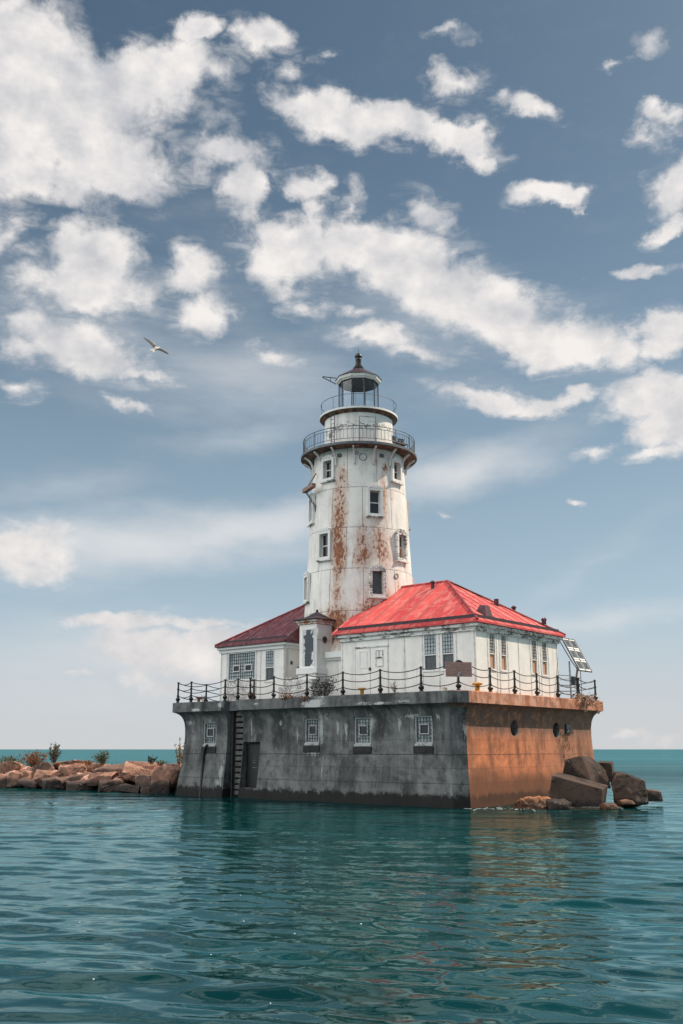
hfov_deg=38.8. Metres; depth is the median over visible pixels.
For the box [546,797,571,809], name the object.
boulder
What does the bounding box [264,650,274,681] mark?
window
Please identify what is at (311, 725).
window
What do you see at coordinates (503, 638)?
window
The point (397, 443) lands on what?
gallery chair
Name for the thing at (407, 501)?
window
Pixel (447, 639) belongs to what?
window
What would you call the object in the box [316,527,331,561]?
window
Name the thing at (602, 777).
stone block
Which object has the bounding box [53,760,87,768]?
boulder
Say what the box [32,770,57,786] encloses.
boulder
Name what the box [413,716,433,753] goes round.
window
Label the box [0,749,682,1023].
lake water
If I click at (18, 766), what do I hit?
boulder
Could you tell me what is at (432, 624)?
red roofed house
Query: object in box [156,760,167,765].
breakwater shrub
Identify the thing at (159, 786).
boulder
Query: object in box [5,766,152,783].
loose rubble
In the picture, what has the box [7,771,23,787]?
boulder
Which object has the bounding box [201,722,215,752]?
window
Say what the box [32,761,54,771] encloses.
boulder
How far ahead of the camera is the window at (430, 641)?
49.05 m
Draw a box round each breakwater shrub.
[0,755,23,769]
[19,749,48,766]
[47,743,61,762]
[91,750,109,765]
[148,754,156,764]
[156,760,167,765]
[174,738,183,764]
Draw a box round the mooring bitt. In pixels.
[472,682,481,690]
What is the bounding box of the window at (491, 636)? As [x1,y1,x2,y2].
[489,633,496,670]
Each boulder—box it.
[0,761,24,773]
[0,774,6,787]
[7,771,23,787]
[17,778,38,788]
[22,770,34,778]
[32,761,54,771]
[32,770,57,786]
[42,777,66,788]
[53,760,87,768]
[58,763,86,776]
[66,772,93,780]
[66,780,98,789]
[84,763,110,772]
[87,772,119,786]
[94,764,123,774]
[98,779,126,791]
[116,783,140,792]
[120,761,151,782]
[128,761,159,769]
[135,774,150,788]
[140,787,148,792]
[148,780,170,793]
[151,764,180,789]
[513,796,550,808]
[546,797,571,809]
[599,803,618,809]
[617,799,634,805]
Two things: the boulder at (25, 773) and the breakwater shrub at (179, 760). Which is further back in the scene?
the boulder at (25, 773)
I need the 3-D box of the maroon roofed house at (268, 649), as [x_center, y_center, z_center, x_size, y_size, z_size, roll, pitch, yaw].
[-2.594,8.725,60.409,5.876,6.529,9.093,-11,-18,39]
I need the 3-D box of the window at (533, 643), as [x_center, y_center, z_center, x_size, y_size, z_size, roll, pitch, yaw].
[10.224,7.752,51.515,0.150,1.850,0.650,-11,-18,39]
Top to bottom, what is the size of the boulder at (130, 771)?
1.797 m
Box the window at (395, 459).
[390,456,403,485]
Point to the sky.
(481, 201)
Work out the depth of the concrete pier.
48.53 m
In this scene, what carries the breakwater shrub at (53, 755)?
on the loose rubble
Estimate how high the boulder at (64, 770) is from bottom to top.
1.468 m
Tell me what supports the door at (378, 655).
in the red roofed house at (432, 624)
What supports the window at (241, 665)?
in the maroon roofed house at (268, 649)
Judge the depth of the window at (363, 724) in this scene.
48.09 m
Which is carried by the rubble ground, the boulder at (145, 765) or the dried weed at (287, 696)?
the boulder at (145, 765)
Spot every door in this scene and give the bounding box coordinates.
[245,742,259,786]
[356,648,369,693]
[369,646,387,693]
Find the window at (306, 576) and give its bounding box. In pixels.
[302,571,309,604]
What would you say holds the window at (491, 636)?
in the red roofed house at (432, 624)
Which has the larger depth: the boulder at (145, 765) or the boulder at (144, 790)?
the boulder at (145, 765)
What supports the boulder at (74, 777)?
on the rubble ground
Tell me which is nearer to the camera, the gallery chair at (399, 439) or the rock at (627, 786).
the rock at (627, 786)
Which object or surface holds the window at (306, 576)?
in the lighthouse tower
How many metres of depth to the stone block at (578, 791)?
43.01 m
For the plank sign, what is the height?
0.782 m
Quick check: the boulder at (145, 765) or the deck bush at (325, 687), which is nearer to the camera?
the deck bush at (325, 687)
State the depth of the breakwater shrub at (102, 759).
65.35 m
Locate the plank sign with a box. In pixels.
[445,660,471,676]
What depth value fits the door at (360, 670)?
51.59 m
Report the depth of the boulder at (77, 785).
62.18 m
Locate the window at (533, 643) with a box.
[531,640,538,675]
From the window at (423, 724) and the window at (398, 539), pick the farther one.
the window at (398, 539)
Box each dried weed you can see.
[279,692,300,699]
[391,681,398,692]
[571,692,602,716]
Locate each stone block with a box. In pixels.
[549,772,607,806]
[563,756,604,781]
[597,770,610,787]
[598,761,613,781]
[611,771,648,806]
[647,789,662,801]
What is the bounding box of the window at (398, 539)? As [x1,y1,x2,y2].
[395,529,408,563]
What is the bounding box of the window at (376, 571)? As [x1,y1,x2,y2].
[368,565,387,598]
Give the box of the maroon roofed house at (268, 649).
[215,605,304,700]
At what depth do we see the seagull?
43.94 m
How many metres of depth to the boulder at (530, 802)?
42.48 m
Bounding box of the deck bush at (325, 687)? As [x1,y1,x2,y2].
[308,672,338,695]
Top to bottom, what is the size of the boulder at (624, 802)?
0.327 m
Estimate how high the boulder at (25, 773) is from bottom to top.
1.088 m
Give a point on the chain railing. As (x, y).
(421, 688)
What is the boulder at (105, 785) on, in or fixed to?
on the rubble ground
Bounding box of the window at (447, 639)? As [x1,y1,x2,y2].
[441,632,454,671]
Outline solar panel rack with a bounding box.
[559,637,591,699]
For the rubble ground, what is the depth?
62.25 m
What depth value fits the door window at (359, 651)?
51.68 m
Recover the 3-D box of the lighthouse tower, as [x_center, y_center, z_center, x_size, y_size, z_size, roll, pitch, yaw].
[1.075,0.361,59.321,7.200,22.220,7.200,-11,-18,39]
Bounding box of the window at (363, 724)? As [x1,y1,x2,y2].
[353,717,371,753]
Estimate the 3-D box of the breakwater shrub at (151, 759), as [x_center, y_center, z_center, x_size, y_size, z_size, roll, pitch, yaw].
[-12.328,16.064,62.929,0.714,0.656,0.479,-6,-15,23]
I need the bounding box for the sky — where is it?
[0,0,682,748]
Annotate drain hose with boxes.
[199,744,207,796]
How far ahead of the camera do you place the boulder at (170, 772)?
58.38 m
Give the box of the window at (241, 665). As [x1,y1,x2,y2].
[227,651,255,680]
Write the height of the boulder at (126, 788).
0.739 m
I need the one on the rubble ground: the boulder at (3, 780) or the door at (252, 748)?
the boulder at (3, 780)
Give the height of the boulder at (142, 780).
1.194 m
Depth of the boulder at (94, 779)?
62.17 m
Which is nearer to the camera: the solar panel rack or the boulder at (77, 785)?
the solar panel rack
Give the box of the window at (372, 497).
[366,484,384,518]
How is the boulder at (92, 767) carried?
on the rubble ground
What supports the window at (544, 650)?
in the red roofed house at (432, 624)
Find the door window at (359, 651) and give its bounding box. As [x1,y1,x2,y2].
[359,651,366,667]
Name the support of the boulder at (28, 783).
on the rubble ground
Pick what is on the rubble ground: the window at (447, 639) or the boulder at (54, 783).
the boulder at (54, 783)
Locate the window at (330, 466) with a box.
[320,455,335,483]
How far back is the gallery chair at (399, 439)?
59.08 m
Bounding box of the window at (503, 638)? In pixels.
[500,635,507,671]
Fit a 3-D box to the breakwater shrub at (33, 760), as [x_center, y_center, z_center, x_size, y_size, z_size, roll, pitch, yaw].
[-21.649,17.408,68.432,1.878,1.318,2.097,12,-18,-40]
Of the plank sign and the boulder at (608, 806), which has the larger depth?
the plank sign
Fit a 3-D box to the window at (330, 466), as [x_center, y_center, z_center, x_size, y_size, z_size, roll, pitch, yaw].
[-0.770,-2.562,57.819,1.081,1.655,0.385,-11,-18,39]
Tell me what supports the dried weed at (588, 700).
on the concrete pier
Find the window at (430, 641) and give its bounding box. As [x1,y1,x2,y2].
[423,634,437,671]
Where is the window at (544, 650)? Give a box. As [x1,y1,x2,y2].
[541,642,548,676]
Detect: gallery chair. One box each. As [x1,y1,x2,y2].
[392,435,401,445]
[398,438,407,447]
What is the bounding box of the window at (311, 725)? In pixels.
[303,718,319,751]
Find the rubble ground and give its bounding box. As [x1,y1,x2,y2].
[20,781,175,792]
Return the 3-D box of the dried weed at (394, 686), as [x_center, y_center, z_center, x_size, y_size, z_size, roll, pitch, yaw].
[2.583,8.755,48.210,0.364,0.700,0.563,-11,-18,39]
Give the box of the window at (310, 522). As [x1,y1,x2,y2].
[307,493,314,526]
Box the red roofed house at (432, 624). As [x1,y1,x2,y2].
[331,580,565,696]
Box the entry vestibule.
[278,610,340,697]
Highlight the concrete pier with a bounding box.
[172,690,602,807]
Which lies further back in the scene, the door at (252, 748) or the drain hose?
the drain hose
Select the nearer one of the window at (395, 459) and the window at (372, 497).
the window at (372, 497)
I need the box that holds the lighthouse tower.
[301,349,416,651]
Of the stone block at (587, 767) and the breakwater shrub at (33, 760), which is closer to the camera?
the stone block at (587, 767)
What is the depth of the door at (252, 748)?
52.85 m
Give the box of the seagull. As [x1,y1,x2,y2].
[143,337,167,353]
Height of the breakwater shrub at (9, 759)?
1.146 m
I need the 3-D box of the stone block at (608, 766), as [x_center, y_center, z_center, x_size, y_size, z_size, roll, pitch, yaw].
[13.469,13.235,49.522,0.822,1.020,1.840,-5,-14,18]
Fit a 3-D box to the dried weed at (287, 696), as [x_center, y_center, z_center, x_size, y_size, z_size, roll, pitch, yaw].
[-2.751,9.687,50.971,1.351,0.509,0.791,0,-14,-1]
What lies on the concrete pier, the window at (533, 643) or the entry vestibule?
the entry vestibule
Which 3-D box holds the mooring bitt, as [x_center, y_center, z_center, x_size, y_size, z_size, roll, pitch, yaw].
[6.446,8.315,46.003,0.493,0.437,0.506,-11,-18,39]
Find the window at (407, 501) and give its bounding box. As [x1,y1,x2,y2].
[406,500,410,530]
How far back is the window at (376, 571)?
55.29 m
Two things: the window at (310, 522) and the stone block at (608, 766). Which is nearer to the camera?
the stone block at (608, 766)
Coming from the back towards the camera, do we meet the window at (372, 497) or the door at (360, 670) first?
the window at (372, 497)
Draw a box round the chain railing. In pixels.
[176,666,597,702]
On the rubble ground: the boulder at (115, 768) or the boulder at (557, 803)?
the boulder at (115, 768)

